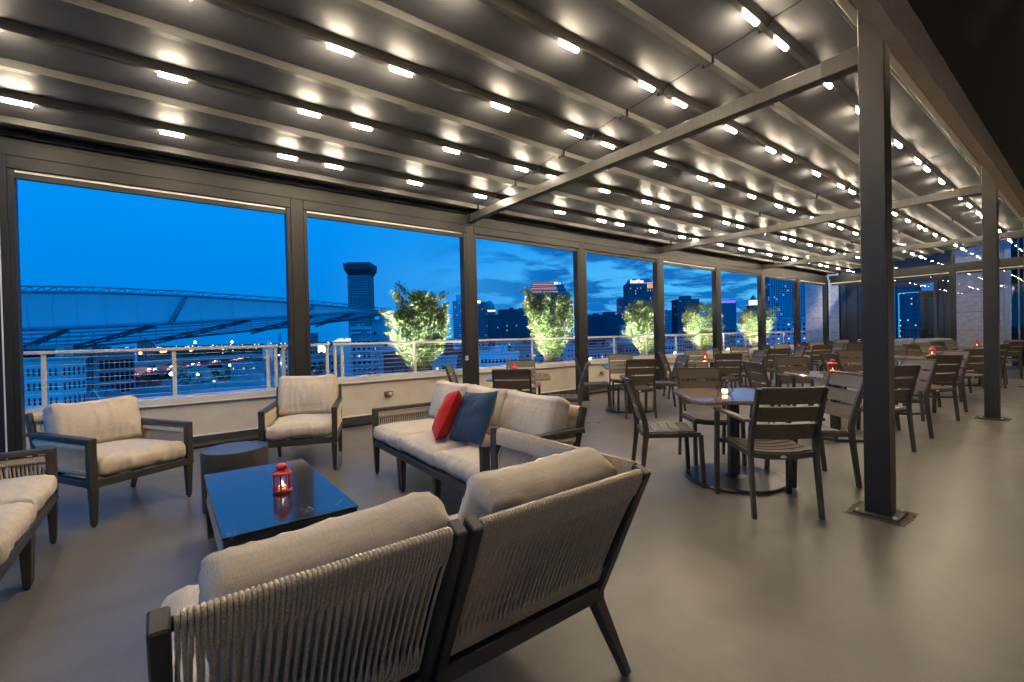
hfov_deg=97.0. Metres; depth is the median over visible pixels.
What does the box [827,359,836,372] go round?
lantern
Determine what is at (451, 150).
led bar
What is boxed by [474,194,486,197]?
led bar
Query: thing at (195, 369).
building
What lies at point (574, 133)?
led bar
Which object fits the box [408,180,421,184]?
led bar
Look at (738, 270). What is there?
roller screen
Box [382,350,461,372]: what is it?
building
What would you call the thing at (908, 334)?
dark railing
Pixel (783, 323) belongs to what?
window
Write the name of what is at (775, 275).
roller screen
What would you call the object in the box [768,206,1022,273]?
fabric roof
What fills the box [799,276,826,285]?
roller screen
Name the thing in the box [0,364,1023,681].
deck floor
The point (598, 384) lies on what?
dining chair
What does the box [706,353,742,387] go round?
dining chair
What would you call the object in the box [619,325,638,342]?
building
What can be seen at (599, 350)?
building
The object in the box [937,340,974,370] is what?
dining chair
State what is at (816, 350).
dining chair
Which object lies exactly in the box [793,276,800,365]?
screen post
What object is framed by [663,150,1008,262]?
fabric roof
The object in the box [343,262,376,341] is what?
flared tower
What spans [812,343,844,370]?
dining chair
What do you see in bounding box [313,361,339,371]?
window
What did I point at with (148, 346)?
window
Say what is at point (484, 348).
building
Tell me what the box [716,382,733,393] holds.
candle holder
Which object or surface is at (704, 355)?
lantern
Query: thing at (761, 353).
dining chair
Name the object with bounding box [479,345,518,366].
building
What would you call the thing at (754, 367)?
dining chair
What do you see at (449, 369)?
dining chair
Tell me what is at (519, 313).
window
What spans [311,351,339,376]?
building
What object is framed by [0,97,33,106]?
led bar
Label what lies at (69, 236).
sky
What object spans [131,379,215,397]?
building
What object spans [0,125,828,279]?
header beam
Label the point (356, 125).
led bar
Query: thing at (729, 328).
building
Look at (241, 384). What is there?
building
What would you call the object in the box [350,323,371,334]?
office building
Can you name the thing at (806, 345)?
dining chair
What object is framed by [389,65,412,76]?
led bar
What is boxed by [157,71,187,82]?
led bar
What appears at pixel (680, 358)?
dining chair
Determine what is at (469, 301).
screen post
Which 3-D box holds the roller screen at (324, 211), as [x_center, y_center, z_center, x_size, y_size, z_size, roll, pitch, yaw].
[-1.683,-1.667,6.353,2.346,0.200,0.125,-2,1,-37]
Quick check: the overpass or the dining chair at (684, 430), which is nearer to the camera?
the dining chair at (684, 430)
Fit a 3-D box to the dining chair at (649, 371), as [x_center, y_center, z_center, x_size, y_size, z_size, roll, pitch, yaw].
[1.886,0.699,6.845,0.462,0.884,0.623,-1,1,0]
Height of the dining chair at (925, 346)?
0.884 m
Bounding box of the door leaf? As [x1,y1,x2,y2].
[919,290,933,353]
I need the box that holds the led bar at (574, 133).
[568,130,582,136]
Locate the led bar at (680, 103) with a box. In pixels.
[673,99,686,107]
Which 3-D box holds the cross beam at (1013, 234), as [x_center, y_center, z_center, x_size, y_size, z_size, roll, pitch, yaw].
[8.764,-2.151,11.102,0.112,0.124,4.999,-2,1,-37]
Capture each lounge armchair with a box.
[24,395,193,527]
[258,374,342,469]
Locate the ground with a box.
[73,327,1011,387]
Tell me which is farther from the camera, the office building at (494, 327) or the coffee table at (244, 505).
the office building at (494, 327)
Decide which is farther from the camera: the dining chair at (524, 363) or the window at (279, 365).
the window at (279, 365)
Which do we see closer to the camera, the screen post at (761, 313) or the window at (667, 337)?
the screen post at (761, 313)
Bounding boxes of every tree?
[136,373,156,387]
[145,374,182,385]
[169,369,192,384]
[187,371,207,384]
[208,369,228,381]
[311,359,325,374]
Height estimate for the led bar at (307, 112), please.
0.029 m
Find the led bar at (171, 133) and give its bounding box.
[159,129,184,137]
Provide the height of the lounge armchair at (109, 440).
0.826 m
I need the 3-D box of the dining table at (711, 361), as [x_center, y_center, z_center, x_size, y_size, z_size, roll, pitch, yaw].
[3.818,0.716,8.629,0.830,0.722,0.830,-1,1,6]
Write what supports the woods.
on the ground
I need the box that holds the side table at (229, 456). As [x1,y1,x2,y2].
[200,441,267,514]
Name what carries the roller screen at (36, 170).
attached to the header beam at (19, 142)
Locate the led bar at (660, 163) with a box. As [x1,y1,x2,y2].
[655,161,665,166]
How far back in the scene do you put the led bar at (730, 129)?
5.03 m
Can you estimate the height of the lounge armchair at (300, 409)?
0.892 m
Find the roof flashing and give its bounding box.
[835,0,1022,223]
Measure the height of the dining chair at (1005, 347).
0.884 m
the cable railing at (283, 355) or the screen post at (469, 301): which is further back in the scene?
the screen post at (469, 301)
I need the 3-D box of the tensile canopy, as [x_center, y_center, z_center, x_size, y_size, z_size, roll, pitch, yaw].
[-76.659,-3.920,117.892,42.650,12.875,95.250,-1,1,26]
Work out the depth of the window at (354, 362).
141.92 m
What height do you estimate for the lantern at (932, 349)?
0.164 m
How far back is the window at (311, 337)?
190.14 m
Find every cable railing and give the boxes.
[23,345,277,406]
[280,343,329,375]
[332,330,819,377]
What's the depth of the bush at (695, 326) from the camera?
13.37 m
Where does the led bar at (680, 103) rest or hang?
attached to the fabric roof at (809, 132)
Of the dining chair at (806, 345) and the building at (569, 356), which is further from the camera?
the building at (569, 356)
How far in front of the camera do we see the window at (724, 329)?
299.53 m
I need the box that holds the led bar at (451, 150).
[444,147,459,153]
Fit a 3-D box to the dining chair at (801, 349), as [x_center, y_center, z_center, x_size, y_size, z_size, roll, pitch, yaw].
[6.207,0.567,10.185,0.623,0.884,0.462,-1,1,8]
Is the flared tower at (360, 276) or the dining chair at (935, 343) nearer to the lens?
the dining chair at (935, 343)
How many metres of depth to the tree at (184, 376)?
149.72 m
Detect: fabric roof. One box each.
[0,0,801,209]
[472,0,961,244]
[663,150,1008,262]
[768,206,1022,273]
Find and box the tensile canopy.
[21,285,391,349]
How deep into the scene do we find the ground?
759.25 m
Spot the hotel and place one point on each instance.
(60, 369)
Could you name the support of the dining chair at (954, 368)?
on the deck floor
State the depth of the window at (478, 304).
379.16 m
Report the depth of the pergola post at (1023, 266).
9.07 m
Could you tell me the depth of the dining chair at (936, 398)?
6.60 m
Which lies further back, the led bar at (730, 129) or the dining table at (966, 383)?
the dining table at (966, 383)
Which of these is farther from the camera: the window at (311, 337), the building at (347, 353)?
the window at (311, 337)
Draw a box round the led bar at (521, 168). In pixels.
[515,166,528,171]
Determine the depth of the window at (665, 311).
619.50 m
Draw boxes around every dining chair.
[444,364,458,382]
[491,369,540,394]
[506,360,535,394]
[546,362,590,432]
[572,356,611,411]
[608,354,639,404]
[617,359,656,418]
[620,375,706,487]
[645,354,689,411]
[658,352,696,399]
[675,367,746,465]
[684,350,708,380]
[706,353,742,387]
[712,348,746,387]
[713,387,828,519]
[725,350,765,387]
[729,346,750,383]
[741,361,812,430]
[755,348,789,387]
[761,345,792,379]
[764,371,862,487]
[770,346,805,386]
[773,343,791,356]
[774,356,840,420]
[797,342,817,370]
[801,345,832,370]
[808,341,824,369]
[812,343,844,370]
[819,353,861,402]
[833,365,920,451]
[835,340,850,364]
[836,350,862,401]
[844,342,861,364]
[856,358,937,438]
[894,346,920,369]
[902,350,971,412]
[903,344,949,385]
[910,343,931,354]
[918,355,963,421]
[929,341,947,354]
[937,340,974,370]
[941,346,983,392]
[957,348,983,401]
[978,344,1009,388]
[981,342,1010,384]
[1000,341,1023,378]
[1005,340,1023,375]
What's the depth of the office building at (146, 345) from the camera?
400.15 m
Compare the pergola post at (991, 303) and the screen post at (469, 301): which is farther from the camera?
the screen post at (469, 301)
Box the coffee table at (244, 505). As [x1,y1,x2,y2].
[204,459,357,550]
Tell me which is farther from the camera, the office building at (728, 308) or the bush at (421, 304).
the office building at (728, 308)
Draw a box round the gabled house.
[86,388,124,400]
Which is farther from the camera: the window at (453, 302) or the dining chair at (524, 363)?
the window at (453, 302)
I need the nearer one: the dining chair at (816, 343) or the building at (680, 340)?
the dining chair at (816, 343)
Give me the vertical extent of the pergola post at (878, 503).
3.497 m
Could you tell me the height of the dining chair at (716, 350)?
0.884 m
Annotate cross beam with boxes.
[467,46,857,223]
[659,184,981,252]
[762,230,1022,268]
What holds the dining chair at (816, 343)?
on the deck floor
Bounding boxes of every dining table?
[486,373,550,389]
[602,364,658,412]
[672,388,785,494]
[688,358,733,380]
[741,353,783,387]
[784,371,863,441]
[790,350,810,365]
[847,361,940,414]
[894,355,958,397]
[922,350,981,385]
[947,347,978,370]
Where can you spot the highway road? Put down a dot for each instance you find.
(168, 370)
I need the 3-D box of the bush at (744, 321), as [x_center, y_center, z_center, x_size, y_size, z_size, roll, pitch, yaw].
[8.438,-0.479,15.613,1.861,1.737,1.162,-2,1,-37]
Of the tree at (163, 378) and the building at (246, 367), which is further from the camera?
the building at (246, 367)
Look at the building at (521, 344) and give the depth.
260.00 m
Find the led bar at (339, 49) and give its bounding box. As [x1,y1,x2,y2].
[326,42,353,56]
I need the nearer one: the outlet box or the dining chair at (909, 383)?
the dining chair at (909, 383)
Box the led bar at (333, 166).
[325,163,342,169]
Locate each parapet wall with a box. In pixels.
[25,387,275,471]
[337,344,811,427]
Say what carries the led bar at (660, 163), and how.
attached to the fabric roof at (809, 132)
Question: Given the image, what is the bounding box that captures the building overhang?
[851,0,1023,217]
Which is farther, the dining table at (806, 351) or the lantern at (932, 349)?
the dining table at (806, 351)
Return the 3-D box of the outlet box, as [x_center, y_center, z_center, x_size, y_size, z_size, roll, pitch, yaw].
[-1.864,0.794,6.861,0.124,0.064,0.064,-2,1,-37]
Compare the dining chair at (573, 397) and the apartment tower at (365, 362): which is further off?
the apartment tower at (365, 362)
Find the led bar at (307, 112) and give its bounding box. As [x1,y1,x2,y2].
[297,108,320,117]
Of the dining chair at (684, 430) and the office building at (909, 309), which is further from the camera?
the office building at (909, 309)
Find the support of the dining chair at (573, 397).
on the deck floor
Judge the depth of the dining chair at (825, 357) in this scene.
6.86 m
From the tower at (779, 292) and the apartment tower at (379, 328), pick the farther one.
the tower at (779, 292)
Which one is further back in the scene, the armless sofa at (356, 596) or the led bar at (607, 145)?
the led bar at (607, 145)
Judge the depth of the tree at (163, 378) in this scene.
164.62 m
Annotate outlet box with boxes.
[384,391,392,395]
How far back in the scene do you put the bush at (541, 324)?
9.68 m
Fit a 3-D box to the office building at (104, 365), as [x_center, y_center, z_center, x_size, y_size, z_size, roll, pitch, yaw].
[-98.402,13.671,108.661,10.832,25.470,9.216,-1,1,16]
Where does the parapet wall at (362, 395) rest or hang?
on the deck floor
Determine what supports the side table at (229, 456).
on the deck floor
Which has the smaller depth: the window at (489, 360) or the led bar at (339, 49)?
the led bar at (339, 49)
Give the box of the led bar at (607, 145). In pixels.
[602,142,613,148]
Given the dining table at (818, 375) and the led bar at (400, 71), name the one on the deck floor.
the dining table at (818, 375)
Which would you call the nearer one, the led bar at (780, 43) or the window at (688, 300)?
the led bar at (780, 43)
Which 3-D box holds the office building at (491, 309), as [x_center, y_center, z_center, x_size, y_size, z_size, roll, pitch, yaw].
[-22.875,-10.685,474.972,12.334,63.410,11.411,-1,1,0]
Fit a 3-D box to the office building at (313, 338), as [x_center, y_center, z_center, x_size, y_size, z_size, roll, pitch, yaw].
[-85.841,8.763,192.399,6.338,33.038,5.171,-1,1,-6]
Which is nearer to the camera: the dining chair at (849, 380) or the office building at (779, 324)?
the dining chair at (849, 380)
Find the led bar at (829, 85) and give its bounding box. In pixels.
[824,83,832,88]
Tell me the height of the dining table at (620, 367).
0.722 m
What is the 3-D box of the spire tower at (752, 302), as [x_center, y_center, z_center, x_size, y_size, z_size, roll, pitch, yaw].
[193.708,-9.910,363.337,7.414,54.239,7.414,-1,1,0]
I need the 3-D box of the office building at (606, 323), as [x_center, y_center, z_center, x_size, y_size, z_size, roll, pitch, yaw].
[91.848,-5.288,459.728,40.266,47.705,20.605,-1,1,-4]
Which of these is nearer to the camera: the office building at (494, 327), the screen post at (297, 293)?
the screen post at (297, 293)
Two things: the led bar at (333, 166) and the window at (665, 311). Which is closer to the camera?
the led bar at (333, 166)
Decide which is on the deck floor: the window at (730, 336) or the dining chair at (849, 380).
the dining chair at (849, 380)
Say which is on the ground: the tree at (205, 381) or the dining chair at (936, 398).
the tree at (205, 381)
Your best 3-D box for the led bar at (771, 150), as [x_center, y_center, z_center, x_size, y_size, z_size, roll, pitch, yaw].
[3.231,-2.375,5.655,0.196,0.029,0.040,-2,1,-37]
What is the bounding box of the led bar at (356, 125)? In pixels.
[352,123,371,130]
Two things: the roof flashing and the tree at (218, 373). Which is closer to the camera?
the roof flashing
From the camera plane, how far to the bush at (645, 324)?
11.60 m
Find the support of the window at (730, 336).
in the building at (738, 339)
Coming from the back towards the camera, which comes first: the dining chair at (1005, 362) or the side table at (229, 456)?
the dining chair at (1005, 362)
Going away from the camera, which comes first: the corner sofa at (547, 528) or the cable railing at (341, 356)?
the corner sofa at (547, 528)
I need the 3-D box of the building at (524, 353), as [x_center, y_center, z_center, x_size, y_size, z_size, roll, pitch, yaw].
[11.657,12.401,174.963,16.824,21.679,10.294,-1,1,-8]
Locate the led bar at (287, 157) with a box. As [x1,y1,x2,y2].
[277,154,297,160]
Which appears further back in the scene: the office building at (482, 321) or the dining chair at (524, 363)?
the office building at (482, 321)
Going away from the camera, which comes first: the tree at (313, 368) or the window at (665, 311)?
the tree at (313, 368)
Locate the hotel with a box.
[23,345,87,406]
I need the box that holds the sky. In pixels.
[17,151,1011,348]
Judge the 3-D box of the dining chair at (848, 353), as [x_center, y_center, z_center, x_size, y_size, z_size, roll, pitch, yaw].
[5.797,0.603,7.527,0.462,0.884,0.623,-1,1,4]
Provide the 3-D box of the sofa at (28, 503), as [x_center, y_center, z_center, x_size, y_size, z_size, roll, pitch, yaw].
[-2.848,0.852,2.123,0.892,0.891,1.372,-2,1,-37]
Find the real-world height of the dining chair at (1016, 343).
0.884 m
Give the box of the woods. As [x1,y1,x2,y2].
[101,340,574,356]
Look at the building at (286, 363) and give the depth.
300.73 m
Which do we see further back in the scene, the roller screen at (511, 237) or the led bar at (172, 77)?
the roller screen at (511, 237)
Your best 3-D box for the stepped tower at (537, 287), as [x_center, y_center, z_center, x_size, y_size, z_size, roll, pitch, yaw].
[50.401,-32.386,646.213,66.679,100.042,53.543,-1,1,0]
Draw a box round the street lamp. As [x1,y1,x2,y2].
[318,346,324,351]
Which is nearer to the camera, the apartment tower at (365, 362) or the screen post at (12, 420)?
the screen post at (12, 420)
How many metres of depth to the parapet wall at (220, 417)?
5.54 m
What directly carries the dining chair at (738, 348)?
on the deck floor
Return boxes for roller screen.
[6,155,289,214]
[303,200,465,237]
[473,226,578,251]
[584,243,657,261]
[662,255,716,270]
[720,264,761,275]
[764,271,797,281]
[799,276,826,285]
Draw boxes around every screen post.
[0,154,26,479]
[284,198,312,439]
[459,225,479,385]
[573,242,589,401]
[652,254,666,389]
[711,263,722,376]
[757,270,767,373]
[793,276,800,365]
[822,280,828,344]
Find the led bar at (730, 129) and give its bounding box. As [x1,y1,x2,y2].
[725,126,736,133]
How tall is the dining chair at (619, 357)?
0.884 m
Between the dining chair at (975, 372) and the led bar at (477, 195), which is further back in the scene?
the dining chair at (975, 372)
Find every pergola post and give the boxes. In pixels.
[843,9,918,526]
[974,165,1011,421]
[1018,218,1023,386]
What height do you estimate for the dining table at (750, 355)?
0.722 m
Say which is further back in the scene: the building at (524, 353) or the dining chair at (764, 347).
the building at (524, 353)
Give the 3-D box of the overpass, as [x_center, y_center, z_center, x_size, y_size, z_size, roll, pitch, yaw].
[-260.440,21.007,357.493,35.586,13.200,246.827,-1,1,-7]
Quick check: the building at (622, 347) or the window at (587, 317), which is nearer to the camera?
the building at (622, 347)
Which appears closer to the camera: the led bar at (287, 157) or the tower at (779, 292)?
the led bar at (287, 157)
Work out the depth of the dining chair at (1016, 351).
11.07 m
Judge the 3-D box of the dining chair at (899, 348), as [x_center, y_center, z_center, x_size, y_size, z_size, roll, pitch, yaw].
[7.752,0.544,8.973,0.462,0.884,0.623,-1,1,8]
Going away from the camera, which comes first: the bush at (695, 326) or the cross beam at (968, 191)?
the cross beam at (968, 191)
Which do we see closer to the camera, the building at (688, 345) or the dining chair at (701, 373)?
the dining chair at (701, 373)
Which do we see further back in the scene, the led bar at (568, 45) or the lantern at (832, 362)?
the lantern at (832, 362)
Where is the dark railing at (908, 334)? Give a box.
[901,329,919,338]
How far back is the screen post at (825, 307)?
16.11 m
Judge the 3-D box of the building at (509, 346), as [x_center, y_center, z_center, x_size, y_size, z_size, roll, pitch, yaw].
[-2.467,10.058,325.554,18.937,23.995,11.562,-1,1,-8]
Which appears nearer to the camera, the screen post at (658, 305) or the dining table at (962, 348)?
the screen post at (658, 305)
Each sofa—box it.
[0,446,58,590]
[146,492,467,681]
[372,380,586,499]
[418,427,650,681]
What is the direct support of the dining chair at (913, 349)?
on the deck floor
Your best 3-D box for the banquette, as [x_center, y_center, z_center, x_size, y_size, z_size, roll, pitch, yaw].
[12.235,0.377,13.794,0.560,0.913,1.680,-2,1,-37]
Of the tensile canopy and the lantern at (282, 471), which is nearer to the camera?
the lantern at (282, 471)
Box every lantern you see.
[271,462,291,494]
[702,351,707,358]
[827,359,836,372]
[928,346,935,354]
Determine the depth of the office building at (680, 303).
499.64 m
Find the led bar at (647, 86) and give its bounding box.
[639,81,654,91]
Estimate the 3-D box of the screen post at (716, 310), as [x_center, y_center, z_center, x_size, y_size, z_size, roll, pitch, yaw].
[5.270,-0.482,11.658,0.234,2.992,0.220,-2,1,-37]
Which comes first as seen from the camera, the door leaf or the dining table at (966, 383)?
the dining table at (966, 383)
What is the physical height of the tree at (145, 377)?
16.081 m
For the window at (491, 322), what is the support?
in the office building at (494, 327)
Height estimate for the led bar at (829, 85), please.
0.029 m
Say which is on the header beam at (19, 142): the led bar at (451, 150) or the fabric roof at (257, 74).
the fabric roof at (257, 74)
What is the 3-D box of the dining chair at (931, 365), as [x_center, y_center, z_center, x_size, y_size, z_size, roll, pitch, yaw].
[4.495,0.655,5.292,0.623,0.884,0.462,-1,1,0]
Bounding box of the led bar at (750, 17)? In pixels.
[742,10,758,25]
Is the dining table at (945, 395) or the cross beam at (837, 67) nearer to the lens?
the cross beam at (837, 67)
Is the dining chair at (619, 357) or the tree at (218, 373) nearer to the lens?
the dining chair at (619, 357)
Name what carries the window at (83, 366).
in the hotel
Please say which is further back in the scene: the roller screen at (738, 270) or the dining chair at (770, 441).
the roller screen at (738, 270)
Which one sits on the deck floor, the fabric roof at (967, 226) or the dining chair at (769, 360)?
the dining chair at (769, 360)
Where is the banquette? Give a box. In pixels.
[894,338,952,357]
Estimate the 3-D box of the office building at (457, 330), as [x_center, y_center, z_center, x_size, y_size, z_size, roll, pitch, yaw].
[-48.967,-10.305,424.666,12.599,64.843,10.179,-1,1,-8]
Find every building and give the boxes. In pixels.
[73,345,136,394]
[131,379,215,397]
[137,339,155,368]
[177,366,224,384]
[202,373,280,391]
[230,358,280,378]
[279,349,288,375]
[310,333,318,355]
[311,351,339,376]
[323,346,332,354]
[332,338,351,375]
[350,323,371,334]
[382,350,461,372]
[412,354,456,370]
[452,295,461,349]
[478,300,487,346]
[479,344,491,351]
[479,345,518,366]
[487,301,495,315]
[488,314,501,345]
[494,338,519,350]
[497,308,531,342]
[513,340,535,359]
[518,348,565,362]
[564,341,574,360]
[587,312,623,346]
[588,342,615,358]
[606,337,626,353]
[616,343,653,355]
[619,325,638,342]
[664,309,671,333]
[665,331,690,352]
[665,339,678,353]
[671,296,698,333]
[684,335,712,350]
[721,299,736,331]
[722,324,736,349]
[729,330,751,347]
[766,317,805,345]
[805,223,1023,365]
[895,284,920,339]
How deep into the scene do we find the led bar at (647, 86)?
4.11 m
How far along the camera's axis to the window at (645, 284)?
541.66 m
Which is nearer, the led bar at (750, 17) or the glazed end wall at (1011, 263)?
the led bar at (750, 17)
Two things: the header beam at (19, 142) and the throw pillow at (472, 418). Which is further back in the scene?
the header beam at (19, 142)
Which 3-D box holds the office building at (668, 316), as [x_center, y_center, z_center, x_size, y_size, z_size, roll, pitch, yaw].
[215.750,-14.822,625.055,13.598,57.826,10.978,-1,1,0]
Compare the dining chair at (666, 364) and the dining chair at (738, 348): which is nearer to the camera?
the dining chair at (666, 364)
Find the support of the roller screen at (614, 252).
attached to the header beam at (19, 142)
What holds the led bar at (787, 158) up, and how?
attached to the fabric roof at (809, 132)
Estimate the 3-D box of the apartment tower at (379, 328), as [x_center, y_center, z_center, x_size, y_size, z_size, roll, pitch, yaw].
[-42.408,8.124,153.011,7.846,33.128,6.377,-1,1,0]
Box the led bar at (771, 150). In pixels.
[766,147,775,152]
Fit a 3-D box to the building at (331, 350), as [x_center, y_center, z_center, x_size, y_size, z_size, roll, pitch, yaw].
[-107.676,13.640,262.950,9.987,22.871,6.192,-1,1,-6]
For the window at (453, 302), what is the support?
in the office building at (457, 330)
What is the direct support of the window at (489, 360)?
in the building at (499, 352)
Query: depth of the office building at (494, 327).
399.83 m
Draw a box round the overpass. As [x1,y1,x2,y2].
[135,354,262,379]
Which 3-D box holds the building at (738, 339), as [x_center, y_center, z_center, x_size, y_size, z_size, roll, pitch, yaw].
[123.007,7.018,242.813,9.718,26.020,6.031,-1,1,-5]
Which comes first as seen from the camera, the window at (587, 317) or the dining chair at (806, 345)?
the dining chair at (806, 345)
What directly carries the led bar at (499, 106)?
attached to the fabric roof at (257, 74)
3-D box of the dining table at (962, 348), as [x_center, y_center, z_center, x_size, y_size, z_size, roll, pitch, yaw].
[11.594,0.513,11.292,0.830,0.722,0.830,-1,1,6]
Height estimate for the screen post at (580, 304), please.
2.992 m
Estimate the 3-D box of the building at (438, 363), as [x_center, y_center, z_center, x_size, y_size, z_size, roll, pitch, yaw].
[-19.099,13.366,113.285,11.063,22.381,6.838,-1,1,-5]
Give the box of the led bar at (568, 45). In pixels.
[559,39,579,52]
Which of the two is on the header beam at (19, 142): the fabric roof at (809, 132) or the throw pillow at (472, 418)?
the fabric roof at (809, 132)
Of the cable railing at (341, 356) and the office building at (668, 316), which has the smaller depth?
the cable railing at (341, 356)
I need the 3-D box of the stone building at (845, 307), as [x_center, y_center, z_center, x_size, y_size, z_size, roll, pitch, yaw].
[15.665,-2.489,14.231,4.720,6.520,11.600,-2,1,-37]
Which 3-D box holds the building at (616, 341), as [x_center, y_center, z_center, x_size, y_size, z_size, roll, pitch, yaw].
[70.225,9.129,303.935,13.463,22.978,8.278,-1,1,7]
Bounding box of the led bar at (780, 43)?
[774,38,788,50]
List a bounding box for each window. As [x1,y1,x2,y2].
[27,366,84,405]
[99,359,133,391]
[138,346,154,366]
[233,365,279,375]
[310,336,317,355]
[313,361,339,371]
[348,276,373,341]
[350,329,371,334]
[353,340,377,375]
[452,302,461,349]
[478,304,487,344]
[481,359,516,362]
[488,318,501,345]
[498,311,529,341]
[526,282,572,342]
[587,317,622,345]
[617,348,653,355]
[629,284,651,310]
[665,311,670,332]
[665,337,683,350]
[672,300,698,332]
[722,304,735,325]
[722,329,734,348]
[730,336,750,346]
[765,278,804,316]
[767,323,805,344]
[899,287,919,336]
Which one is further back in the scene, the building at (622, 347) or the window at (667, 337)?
the window at (667, 337)
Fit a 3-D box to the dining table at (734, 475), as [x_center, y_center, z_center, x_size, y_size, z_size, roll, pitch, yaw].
[1.876,0.808,3.840,0.830,0.722,0.830,-1,1,5]
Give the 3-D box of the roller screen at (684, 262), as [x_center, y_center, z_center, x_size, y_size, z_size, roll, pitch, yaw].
[4.254,-1.847,10.883,2.346,0.200,0.125,-2,1,-37]
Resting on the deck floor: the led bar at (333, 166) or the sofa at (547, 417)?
the sofa at (547, 417)
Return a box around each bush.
[378,281,453,370]
[520,287,573,361]
[620,297,665,355]
[681,300,723,350]
[735,304,778,347]
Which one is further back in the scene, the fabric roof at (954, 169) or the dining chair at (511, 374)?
the fabric roof at (954, 169)
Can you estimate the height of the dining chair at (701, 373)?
0.884 m
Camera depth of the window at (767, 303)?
249.63 m
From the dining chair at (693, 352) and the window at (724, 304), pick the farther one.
the window at (724, 304)
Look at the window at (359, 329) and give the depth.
229.80 m
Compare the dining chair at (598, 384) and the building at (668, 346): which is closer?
the dining chair at (598, 384)
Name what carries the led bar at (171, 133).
attached to the fabric roof at (257, 74)
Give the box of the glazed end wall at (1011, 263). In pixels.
[829,237,1022,349]
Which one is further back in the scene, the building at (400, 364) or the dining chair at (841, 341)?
the building at (400, 364)
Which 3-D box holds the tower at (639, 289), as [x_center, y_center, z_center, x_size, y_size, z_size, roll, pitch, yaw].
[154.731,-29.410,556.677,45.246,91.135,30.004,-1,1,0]
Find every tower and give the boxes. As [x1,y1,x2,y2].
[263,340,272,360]
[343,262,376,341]
[350,330,377,375]
[371,316,398,373]
[523,282,573,347]
[616,278,653,341]
[747,295,756,325]
[765,278,805,319]
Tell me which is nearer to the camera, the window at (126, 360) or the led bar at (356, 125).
the led bar at (356, 125)
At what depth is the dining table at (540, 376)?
5.73 m
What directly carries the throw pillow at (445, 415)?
on the sofa at (547, 417)
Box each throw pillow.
[432,390,462,440]
[449,391,497,444]
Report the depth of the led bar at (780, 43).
3.70 m
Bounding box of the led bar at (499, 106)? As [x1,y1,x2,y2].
[491,102,509,111]
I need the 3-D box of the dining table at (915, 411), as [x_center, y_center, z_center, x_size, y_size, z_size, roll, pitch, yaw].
[5.740,0.690,6.851,0.830,0.722,0.830,-1,1,3]
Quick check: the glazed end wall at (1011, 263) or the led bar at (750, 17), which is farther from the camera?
the glazed end wall at (1011, 263)
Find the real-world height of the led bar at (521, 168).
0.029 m
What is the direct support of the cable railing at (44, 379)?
on the parapet wall at (220, 417)
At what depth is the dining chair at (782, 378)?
6.20 m
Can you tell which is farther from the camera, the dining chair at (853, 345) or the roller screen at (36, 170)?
the dining chair at (853, 345)
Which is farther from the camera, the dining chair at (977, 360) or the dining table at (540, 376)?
the dining chair at (977, 360)
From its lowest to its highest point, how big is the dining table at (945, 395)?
0.722 m
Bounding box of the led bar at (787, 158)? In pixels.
[783,156,791,161]
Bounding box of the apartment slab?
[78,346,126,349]
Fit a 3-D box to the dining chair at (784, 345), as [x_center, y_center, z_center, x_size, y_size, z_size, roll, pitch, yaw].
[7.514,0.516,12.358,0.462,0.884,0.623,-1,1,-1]
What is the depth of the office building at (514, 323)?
429.73 m
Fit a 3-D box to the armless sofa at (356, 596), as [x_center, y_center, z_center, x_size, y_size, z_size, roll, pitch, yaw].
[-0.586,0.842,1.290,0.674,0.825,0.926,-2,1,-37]
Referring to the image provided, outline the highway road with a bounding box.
[135,355,279,377]
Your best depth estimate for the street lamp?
238.57 m
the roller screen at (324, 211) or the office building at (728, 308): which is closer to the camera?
the roller screen at (324, 211)

